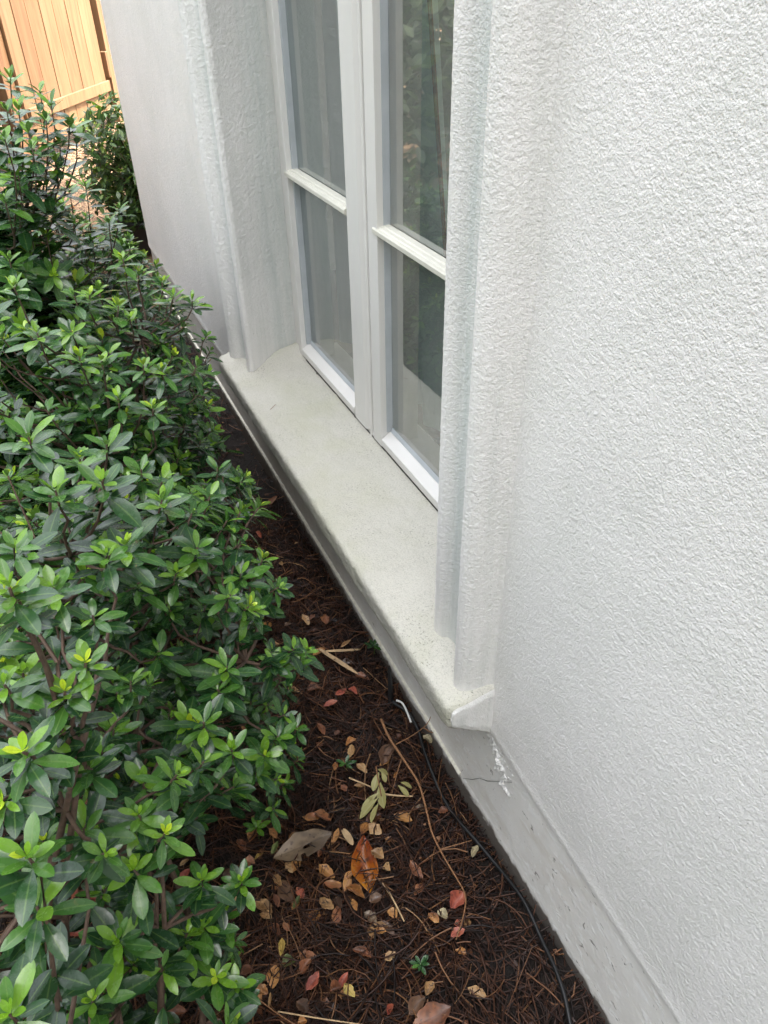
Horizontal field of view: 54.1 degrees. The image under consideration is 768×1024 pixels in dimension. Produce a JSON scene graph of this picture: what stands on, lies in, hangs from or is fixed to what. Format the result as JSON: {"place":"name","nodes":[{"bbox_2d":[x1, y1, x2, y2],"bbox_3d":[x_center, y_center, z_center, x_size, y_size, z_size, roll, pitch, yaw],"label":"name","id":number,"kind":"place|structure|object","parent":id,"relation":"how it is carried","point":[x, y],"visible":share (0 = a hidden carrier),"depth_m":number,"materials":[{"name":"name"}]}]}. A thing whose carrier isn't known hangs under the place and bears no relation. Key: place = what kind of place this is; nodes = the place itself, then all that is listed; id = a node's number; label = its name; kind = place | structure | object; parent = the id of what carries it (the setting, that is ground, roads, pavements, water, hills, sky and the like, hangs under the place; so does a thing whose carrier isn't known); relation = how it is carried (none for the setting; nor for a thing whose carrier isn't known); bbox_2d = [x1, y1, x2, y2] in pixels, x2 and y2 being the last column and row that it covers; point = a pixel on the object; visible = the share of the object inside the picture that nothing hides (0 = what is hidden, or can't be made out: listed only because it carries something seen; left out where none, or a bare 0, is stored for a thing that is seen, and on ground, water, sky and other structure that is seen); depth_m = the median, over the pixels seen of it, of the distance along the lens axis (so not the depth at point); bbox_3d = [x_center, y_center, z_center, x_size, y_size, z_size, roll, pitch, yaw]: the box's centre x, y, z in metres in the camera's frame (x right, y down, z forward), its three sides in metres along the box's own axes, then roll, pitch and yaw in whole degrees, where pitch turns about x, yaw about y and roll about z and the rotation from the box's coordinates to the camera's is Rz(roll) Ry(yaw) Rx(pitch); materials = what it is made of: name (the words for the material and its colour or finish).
{"place":"outdoors","nodes":[
{"label":"outdoors","id":0,"kind":"place"},
{"bbox_2d":[0,118,603,1023],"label":"ground","id":1,"kind":"structure","parent":0,"point":[236,438],"depth_m":1.59,"materials":[{"name":"soil"}]},
{"bbox_2d":[0,27,31,171],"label":"gate post","id":2,"kind":"object","parent":1,"relation":"on","point":[5,95],"depth_m":4.79,"materials":[{"name":"brown wood"}]},
{"bbox_2d":[0,0,114,147],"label":"wooden gate","id":3,"kind":"structure","parent":2,"relation":"attached to","point":[52,44],"depth_m":5.32,"materials":[{"name":"brown wood"}]},
{"bbox_2d":[0,65,178,555],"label":"azalea shrub","id":4,"kind":"object","parent":1,"relation":"on","point":[19,190],"visible":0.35,"depth_m":1.64,"materials":[{"name":"green plant"}]},
{"bbox_2d":[0,178,202,442],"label":"azalea shrub","id":5,"kind":"object","parent":1,"relation":"on","point":[104,246],"visible":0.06,"depth_m":2.04,"materials":[{"name":"green plant"}]},
{"bbox_2d":[89,0,121,121],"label":"gate post","id":6,"kind":"object","parent":1,"relation":"on","point":[99,24],"visible":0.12,"depth_m":6.00,"materials":[{"name":"brown wood"}]},
{"bbox_2d":[54,209,192,396],"bbox_3d":[-1.023,-0.638,2.711,0.692,0.877,0.632,11,38,17],"label":"azalea shrub","id":7,"kind":"object","parent":1,"relation":"on","point":[130,237],"visible":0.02,"depth_m":2.55,"materials":[{"name":"green plant"}]},
{"bbox_2d":[0,528,258,1023],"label":"azalea shrub","id":8,"kind":"object","parent":1,"relation":"on","point":[51,743],"visible":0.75,"depth_m":0.75,"materials":[{"name":"green plant"}]},
{"bbox_2d":[0,729,265,1023],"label":"azalea shrub","id":9,"kind":"object","parent":1,"relation":"on","point":[141,931],"visible":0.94,"depth_m":0.84,"materials":[{"name":"green plant"}]},
{"bbox_2d":[115,207,151,253],"bbox_3d":[-1.479,-1.752,4.686,0.380,0.198,0.380,-16,39,-19],"label":"plant pot","id":10,"kind":"object","parent":1,"relation":"on","point":[141,234],"visible":0.16,"depth_m":4.55,"materials":[{"name":"black plastic"}]},
{"bbox_2d":[74,90,145,236],"bbox_3d":[-1.500,-2.076,4.529,0.740,0.829,0.828,-16,39,-19],"label":"pointed leaf shrub","id":11,"kind":"object","parent":10,"relation":"in","point":[118,181],"visible":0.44,"depth_m":4.36,"materials":[{"name":"green plant"}]},
{"bbox_2d":[85,109,117,225],"bbox_3d":[-1.566,-1.944,4.394,0.184,0.755,0.159,-16,39,-19],"label":"leafy sprig","id":12,"kind":"object","parent":11,"relation":"attached to","point":[99,115],"visible":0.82,"depth_m":4.21,"materials":[{"name":"green plant"}]},
{"bbox_2d":[0,249,277,705],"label":"azalea shrub","id":13,"kind":"object","parent":1,"relation":"on","point":[96,412],"visible":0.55,"depth_m":1.57,"materials":[{"name":"green plant"}]},
{"bbox_2d":[0,410,324,901],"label":"azalea shrub","id":14,"kind":"object","parent":1,"relation":"on","point":[207,702],"visible":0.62,"depth_m":1.12,"materials":[{"name":"green plant"}]},
{"bbox_2d":[4,353,575,1023],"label":"bark crumbs","id":15,"kind":"object","parent":1,"relation":"on","point":[344,795],"visible":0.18,"depth_m":1.59,"materials":[{"name":"brown wood"}]},
{"bbox_2d":[0,124,604,1023],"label":"pine straw","id":16,"kind":"object","parent":1,"relation":"on","point":[430,878],"visible":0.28,"depth_m":1.53,"materials":[{"name":"plant"}]},
{"bbox_2d":[167,1004,185,1014],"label":"fallen leaf","id":17,"kind":"object","parent":16,"relation":"on","point":[178,1009],"visible":0.49,"depth_m":1.31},
{"bbox_2d":[180,868,189,875],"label":"fallen leaf","id":18,"kind":"object","parent":16,"relation":"on","point":[185,872],"visible":0.52,"depth_m":1.50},
{"bbox_2d":[226,951,240,963],"bbox_3d":[-0.277,0.817,1.370,0.029,0.045,0.027,6,37,9],"label":"green sprout","id":19,"kind":"object","parent":16,"relation":"on","point":[230,955],"visible":0.53,"depth_m":1.36,"materials":[{"name":"green plant"}]},
{"bbox_2d":[236,839,245,850],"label":"fallen leaf","id":20,"kind":"object","parent":16,"relation":"on","point":[240,841],"visible":1,"depth_m":1.56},
{"bbox_2d":[241,964,250,974],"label":"fallen leaf","id":21,"kind":"object","parent":16,"relation":"on","point":[245,969],"visible":1,"depth_m":1.37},
{"bbox_2d":[245,854,254,865],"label":"fallen leaf","id":22,"kind":"object","parent":16,"relation":"on","point":[249,858],"visible":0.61,"depth_m":1.52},
{"bbox_2d":[247,829,256,841],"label":"fallen leaf","id":23,"kind":"object","parent":16,"relation":"on","point":[249,836],"visible":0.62,"depth_m":1.58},
{"bbox_2d":[243,817,270,840],"bbox_3d":[-0.258,0.669,1.567,0.056,0.059,0.048,-16,39,-19],"label":"green sprout","id":24,"kind":"object","parent":16,"relation":"on","point":[252,827],"visible":0.93,"depth_m":1.56,"materials":[{"name":"green plant"}]},
{"bbox_2d":[257,984,267,994],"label":"fallen leaf","id":25,"kind":"object","parent":16,"relation":"on","point":[264,990],"visible":0.8,"depth_m":1.34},
{"bbox_2d":[255,899,271,912],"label":"fallen leaf","id":26,"kind":"object","parent":16,"relation":"on","point":[260,905],"visible":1,"depth_m":1.46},
{"bbox_2d":[260,910,271,918],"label":"fallen leaf","id":27,"kind":"object","parent":16,"relation":"on","point":[263,915],"visible":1,"depth_m":1.44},
{"bbox_2d":[266,965,279,988],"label":"fallen leaf","id":28,"kind":"object","parent":16,"relation":"on","point":[275,978],"visible":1,"depth_m":1.36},
{"bbox_2d":[269,828,276,838],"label":"fallen leaf","id":29,"kind":"object","parent":16,"relation":"on","point":[273,832],"visible":0.98,"depth_m":1.58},
{"bbox_2d":[269,923,279,935],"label":"fallen leaf","id":30,"kind":"object","parent":16,"relation":"on","point":[278,929],"visible":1,"depth_m":1.43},
{"bbox_2d":[271,841,277,853],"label":"fallen leaf","id":31,"kind":"object","parent":16,"relation":"on","point":[274,847],"visible":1,"depth_m":1.55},
{"bbox_2d":[273,894,279,906],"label":"fallen leaf","id":32,"kind":"object","parent":16,"relation":"on","point":[276,899],"visible":1,"depth_m":1.47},
{"bbox_2d":[272,874,281,885],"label":"fallen leaf","id":33,"kind":"object","parent":16,"relation":"on","point":[277,880],"visible":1,"depth_m":1.49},
{"bbox_2d":[260,1000,293,1023],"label":"stick","id":34,"kind":"object","parent":16,"relation":"on","point":[275,1011],"visible":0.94,"depth_m":1.31,"materials":[{"name":"wood"}]},
{"bbox_2d":[278,938,285,956],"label":"fallen leaf","id":35,"kind":"object","parent":16,"relation":"on","point":[281,943],"visible":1,"depth_m":1.40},
{"bbox_2d":[276,880,293,902],"bbox_3d":[-0.195,0.748,1.487,0.047,0.008,0.038,8,37,12],"label":"fallen leaf","id":36,"kind":"object","parent":16,"relation":"on","point":[285,897],"visible":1,"depth_m":1.49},
{"bbox_2d":[281,954,295,966],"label":"fallen leaf","id":37,"kind":"object","parent":16,"relation":"on","point":[286,960],"visible":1,"depth_m":1.39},
{"bbox_2d":[285,862,293,872],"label":"fallen leaf","id":38,"kind":"object","parent":16,"relation":"on","point":[289,868],"visible":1,"depth_m":1.53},
{"bbox_2d":[296,887,304,897],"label":"fallen leaf","id":39,"kind":"object","parent":16,"relation":"on","point":[299,892],"visible":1,"depth_m":1.48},
{"bbox_2d":[296,998,307,1012],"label":"fallen leaf","id":40,"kind":"object","parent":16,"relation":"on","point":[302,1004],"visible":1,"depth_m":1.32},
{"bbox_2d":[273,828,331,860],"bbox_3d":[-0.168,0.687,1.552,0.128,0.017,0.061,-16,39,-19],"label":"fallen leaf","id":41,"kind":"object","parent":16,"relation":"on","point":[292,846],"visible":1,"depth_m":1.55,"materials":[{"name":"plant"}]},
{"bbox_2d":[298,1016,306,1023],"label":"fallen leaf","id":42,"kind":"object","parent":16,"relation":"on","point":[302,1020],"visible":1,"depth_m":1.30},
{"bbox_2d":[299,958,310,974],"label":"fallen leaf","id":43,"kind":"object","parent":16,"relation":"on","point":[303,963],"visible":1,"depth_m":1.38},
{"bbox_2d":[302,614,309,624],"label":"fallen leaf","id":44,"kind":"object","parent":16,"relation":"on","point":[305,618],"visible":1,"depth_m":2.10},
{"bbox_2d":[302,950,316,958],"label":"fallen leaf","id":45,"kind":"object","parent":16,"relation":"on","point":[310,954],"visible":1,"depth_m":1.40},
{"bbox_2d":[303,812,318,821],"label":"fallen leaf","id":46,"kind":"object","parent":16,"relation":"on","point":[311,816],"visible":1,"depth_m":1.62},
{"bbox_2d":[306,971,318,989],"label":"fallen leaf","id":47,"kind":"object","parent":16,"relation":"on","point":[312,981],"visible":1,"depth_m":1.35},
{"bbox_2d":[307,682,320,690],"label":"fallen leaf","id":48,"kind":"object","parent":16,"relation":"on","point":[312,688],"visible":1,"depth_m":1.91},
{"bbox_2d":[278,1011,358,1023],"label":"stick","id":49,"kind":"object","parent":16,"relation":"on","point":[315,1017],"visible":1,"depth_m":1.30,"materials":[{"name":"wood"}]},
{"bbox_2d":[317,723,325,734],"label":"fallen leaf","id":50,"kind":"object","parent":16,"relation":"on","point":[321,727],"visible":1,"depth_m":1.81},
{"bbox_2d":[314,809,330,820],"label":"fallen leaf","id":51,"kind":"object","parent":16,"relation":"on","point":[322,814],"visible":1,"depth_m":1.62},
{"bbox_2d":[320,614,328,623],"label":"fallen leaf","id":52,"kind":"object","parent":16,"relation":"on","point":[325,620],"visible":1,"depth_m":2.10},
{"bbox_2d":[319,897,333,909],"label":"fallen leaf","id":53,"kind":"object","parent":16,"relation":"on","point":[325,902],"visible":1,"depth_m":1.47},
{"bbox_2d":[319,864,334,877],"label":"fallen leaf","id":54,"kind":"object","parent":16,"relation":"on","point":[328,871],"visible":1,"depth_m":1.53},
{"bbox_2d":[323,699,336,705],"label":"fallen leaf","id":55,"kind":"object","parent":16,"relation":"on","point":[330,702],"visible":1,"depth_m":1.85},
{"bbox_2d":[324,879,341,887],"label":"fallen leaf","id":56,"kind":"object","parent":16,"relation":"on","point":[331,883],"visible":1,"depth_m":1.50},
{"bbox_2d":[331,828,338,844],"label":"fallen leaf","id":57,"kind":"object","parent":16,"relation":"on","point":[335,834],"visible":1,"depth_m":1.59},
{"bbox_2d":[329,979,341,991],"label":"fallen leaf","id":58,"kind":"object","parent":16,"relation":"on","point":[335,985],"visible":1,"depth_m":1.34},
{"bbox_2d":[331,906,340,925],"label":"fallen leaf","id":59,"kind":"object","parent":16,"relation":"on","point":[336,916],"visible":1,"depth_m":1.46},
{"bbox_2d":[318,648,357,673],"bbox_3d":[-0.120,0.387,1.956,0.144,0.014,0.012,28,45,33],"label":"straw blade","id":60,"kind":"object","parent":16,"relation":"on","point":[339,661],"visible":1,"depth_m":1.96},
{"bbox_2d":[334,897,341,907],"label":"fallen leaf","id":61,"kind":"object","parent":16,"relation":"on","point":[338,902],"visible":1,"depth_m":1.47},
{"bbox_2d":[325,649,359,651],"bbox_3d":[-0.111,0.366,1.982,0.096,0.015,0.008,1,37,3],"label":"straw blade","id":62,"kind":"object","parent":16,"relation":"on","point":[339,650],"visible":1,"depth_m":1.98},
{"bbox_2d":[338,972,347,987],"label":"fallen leaf","id":63,"kind":"object","parent":16,"relation":"on","point":[343,978],"visible":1,"depth_m":1.36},
{"bbox_2d":[336,755,356,768],"bbox_3d":[-0.082,0.580,1.716,0.044,0.037,0.039,-16,39,-19],"label":"green sprout","id":64,"kind":"object","parent":16,"relation":"on","point":[348,765],"visible":1,"depth_m":1.71,"materials":[{"name":"green plant"}]},
{"bbox_2d":[342,877,351,890],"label":"fallen leaf","id":65,"kind":"object","parent":16,"relation":"on","point":[347,882],"visible":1,"depth_m":1.51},
{"bbox_2d":[341,828,353,844],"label":"fallen leaf","id":66,"kind":"object","parent":16,"relation":"on","point":[347,835],"visible":1,"depth_m":1.58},
{"bbox_2d":[344,983,354,996],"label":"fallen leaf","id":67,"kind":"object","parent":16,"relation":"on","point":[351,991],"visible":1,"depth_m":1.35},
{"bbox_2d":[347,744,354,757],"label":"fallen leaf","id":68,"kind":"object","parent":16,"relation":"on","point":[351,750],"visible":0.99,"depth_m":1.75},
{"bbox_2d":[351,899,357,910],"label":"fallen leaf","id":69,"kind":"object","parent":16,"relation":"on","point":[354,903],"visible":1,"depth_m":1.48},
{"bbox_2d":[346,883,364,897],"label":"fallen leaf","id":70,"kind":"object","parent":16,"relation":"on","point":[355,888],"visible":1,"depth_m":1.50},
{"bbox_2d":[356,763,366,772],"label":"fallen leaf","id":71,"kind":"object","parent":16,"relation":"on","point":[361,766],"visible":1,"depth_m":1.72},
{"bbox_2d":[352,946,371,956],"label":"fallen leaf","id":72,"kind":"object","parent":16,"relation":"on","point":[356,949],"visible":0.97,"depth_m":1.41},
{"bbox_2d":[355,672,368,679],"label":"fallen leaf","id":73,"kind":"object","parent":16,"relation":"on","point":[361,675],"visible":1,"depth_m":1.93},
{"bbox_2d":[360,822,368,833],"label":"fallen leaf","id":74,"kind":"object","parent":16,"relation":"on","point":[364,825],"visible":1,"depth_m":1.61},
{"bbox_2d":[351,834,378,892],"bbox_3d":[-0.041,0.721,1.541,0.060,0.015,0.115,-16,39,-19],"label":"fallen leaf","id":75,"kind":"object","parent":16,"relation":"on","point":[368,857],"visible":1,"depth_m":1.54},
{"bbox_2d":[364,910,376,922],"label":"fallen leaf","id":76,"kind":"object","parent":16,"relation":"on","point":[371,918],"visible":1,"depth_m":1.46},
{"bbox_2d":[364,639,380,653],"bbox_3d":[-0.027,0.358,1.986,0.053,0.038,0.040,2,37,5],"label":"green sprout","id":77,"kind":"object","parent":16,"relation":"on","point":[373,644],"visible":0.92,"depth_m":1.98,"materials":[{"name":"green plant"}]},
{"bbox_2d":[366,812,380,823],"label":"fallen leaf","id":78,"kind":"object","parent":16,"relation":"on","point":[368,816],"visible":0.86,"depth_m":1.63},
{"bbox_2d":[368,822,381,834],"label":"fallen leaf","id":79,"kind":"object","parent":16,"relation":"on","point":[378,830],"visible":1,"depth_m":1.60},
{"bbox_2d":[369,891,381,902],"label":"fallen leaf","id":80,"kind":"object","parent":16,"relation":"on","point":[375,897],"visible":1,"depth_m":1.49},
{"bbox_2d":[371,847,383,858],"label":"fallen leaf","id":81,"kind":"object","parent":16,"relation":"on","point":[377,852],"visible":1,"depth_m":1.54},
{"bbox_2d":[360,766,411,821],"bbox_3d":[0.005,0.619,1.640,0.088,0.034,0.123,11,38,16],"label":"wilted sprig","id":82,"kind":"object","parent":16,"relation":"on","point":[369,803],"visible":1,"depth_m":1.64,"materials":[{"name":"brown plant"}]},
{"bbox_2d":[378,743,394,764],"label":"fallen leaf","id":83,"kind":"object","parent":16,"relation":"on","point":[389,750],"visible":0.89,"depth_m":1.75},
{"bbox_2d":[382,920,394,934],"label":"fallen leaf","id":84,"kind":"object","parent":16,"relation":"on","point":[389,932],"visible":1,"depth_m":1.45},
{"bbox_2d":[385,951,395,960],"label":"fallen leaf","id":85,"kind":"object","parent":16,"relation":"on","point":[387,954],"visible":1,"depth_m":1.40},
{"bbox_2d":[388,666,393,709],"bbox_3d":[0.017,0.436,1.849,0.015,0.124,0.044,-2,36,-1],"label":"ground stake","id":86,"kind":"object","parent":16,"relation":"on","point":[390,690],"visible":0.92,"depth_m":1.85,"materials":[{"name":"black plastic"}]},
{"bbox_2d":[387,907,397,917],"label":"fallen leaf","id":87,"kind":"object","parent":16,"relation":"on","point":[390,911],"visible":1,"depth_m":1.46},
{"bbox_2d":[382,883,404,921],"bbox_3d":[0.019,0.763,1.474,0.006,0.004,0.086,-20,40,-23],"label":"stick","id":88,"kind":"object","parent":16,"relation":"on","point":[392,898],"visible":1,"depth_m":1.47,"materials":[{"name":"wood"}]},
{"bbox_2d":[385,793,412,796],"bbox_3d":[0.030,0.624,1.657,0.068,0.008,0.005,2,37,4],"label":"stick","id":89,"kind":"object","parent":16,"relation":"on","point":[387,794],"visible":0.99,"depth_m":1.66,"materials":[{"name":"wood"}]},
{"bbox_2d":[394,812,411,821],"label":"fallen leaf","id":90,"kind":"object","parent":16,"relation":"on","point":[404,817],"visible":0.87,"depth_m":1.63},
{"bbox_2d":[396,699,411,722],"bbox_3d":[0.051,0.479,1.816,0.014,0.011,0.072,-19,40,-22],"label":"white wire","id":91,"kind":"object","parent":16,"relation":"on","point":[405,708],"visible":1,"depth_m":1.82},
{"bbox_2d":[409,860,422,877],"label":"fallen leaf","id":92,"kind":"object","parent":16,"relation":"on","point":[411,864],"visible":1,"depth_m":1.54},
{"bbox_2d":[408,995,424,1014],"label":"fallen leaf","id":93,"kind":"object","parent":16,"relation":"on","point":[416,1003],"visible":1,"depth_m":1.32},
{"bbox_2d":[414,883,422,894],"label":"fallen leaf","id":94,"kind":"object","parent":16,"relation":"on","point":[417,886],"visible":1,"depth_m":1.51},
{"bbox_2d":[409,955,428,974],"bbox_3d":[0.066,0.836,1.377,0.037,0.036,0.034,-6,37,-7],"label":"green sprout","id":95,"kind":"object","parent":16,"relation":"on","point":[417,964],"visible":1,"depth_m":1.37,"materials":[{"name":"green plant"}]},
{"bbox_2d":[380,716,471,939],"bbox_3d":[0.100,0.622,1.585,0.145,0.104,0.499,-7,37,-8],"label":"long twig","id":96,"kind":"object","parent":16,"relation":"on","point":[403,759],"visible":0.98,"depth_m":1.65,"materials":[{"name":"wood"}]},
{"bbox_2d":[423,734,431,742],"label":"fallen leaf","id":97,"kind":"object","parent":16,"relation":"on","point":[427,737],"visible":1,"depth_m":1.77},
{"bbox_2d":[424,981,434,994],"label":"fallen leaf","id":98,"kind":"object","parent":16,"relation":"on","point":[429,986],"visible":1,"depth_m":1.35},
{"bbox_2d":[413,1001,450,1023],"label":"fallen leaf","id":99,"kind":"object","parent":16,"relation":"on","point":[432,1012],"visible":1,"depth_m":1.30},
{"bbox_2d":[428,912,438,922],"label":"fallen leaf","id":100,"kind":"object","parent":16,"relation":"on","point":[434,918],"visible":1,"depth_m":1.45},
{"bbox_2d":[437,908,447,918],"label":"fallen leaf","id":101,"kind":"object","parent":16,"relation":"on","point":[444,914],"visible":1,"depth_m":1.47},
{"bbox_2d":[438,806,447,812],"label":"fallen leaf","id":102,"kind":"object","parent":16,"relation":"on","point":[443,809],"visible":1,"depth_m":1.64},
{"bbox_2d":[449,890,464,907],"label":"fallen leaf","id":103,"kind":"object","parent":16,"relation":"on","point":[457,898],"visible":1,"depth_m":1.48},
{"bbox_2d":[451,927,464,936],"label":"fallen leaf","id":104,"kind":"object","parent":16,"relation":"on","point":[455,931],"visible":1,"depth_m":1.43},
{"bbox_2d":[471,845,478,856],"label":"fallen leaf","id":105,"kind":"object","parent":16,"relation":"on","point":[475,849],"visible":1,"depth_m":1.56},
{"bbox_2d":[468,985,485,999],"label":"fallen leaf","id":106,"kind":"object","parent":16,"relation":"on","point":[478,993],"visible":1,"depth_m":1.34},
{"bbox_2d":[390,699,572,1023],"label":"black cable","id":107,"kind":"object","parent":16,"relation":"on","point":[526,906],"visible":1,"depth_m":1.51,"materials":[{"name":"plastic"}]},
{"bbox_2d":[100,0,767,1023],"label":"house","id":108,"kind":"structure","parent":1,"relation":"on","point":[544,560],"depth_m":1.03,"materials":[{"name":"white paint"}]},
{"bbox_2d":[265,0,445,511],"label":"window","id":109,"kind":"structure","parent":108,"relation":"in","point":[380,41],"depth_m":1.84,"materials":[{"name":"paint"}]},
{"bbox_2d":[321,0,447,430],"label":"curtain","id":110,"kind":"object","parent":108,"relation":"hanging from","point":[433,203],"visible":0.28,"depth_m":1.93,"materials":[{"name":"grey fabric"}]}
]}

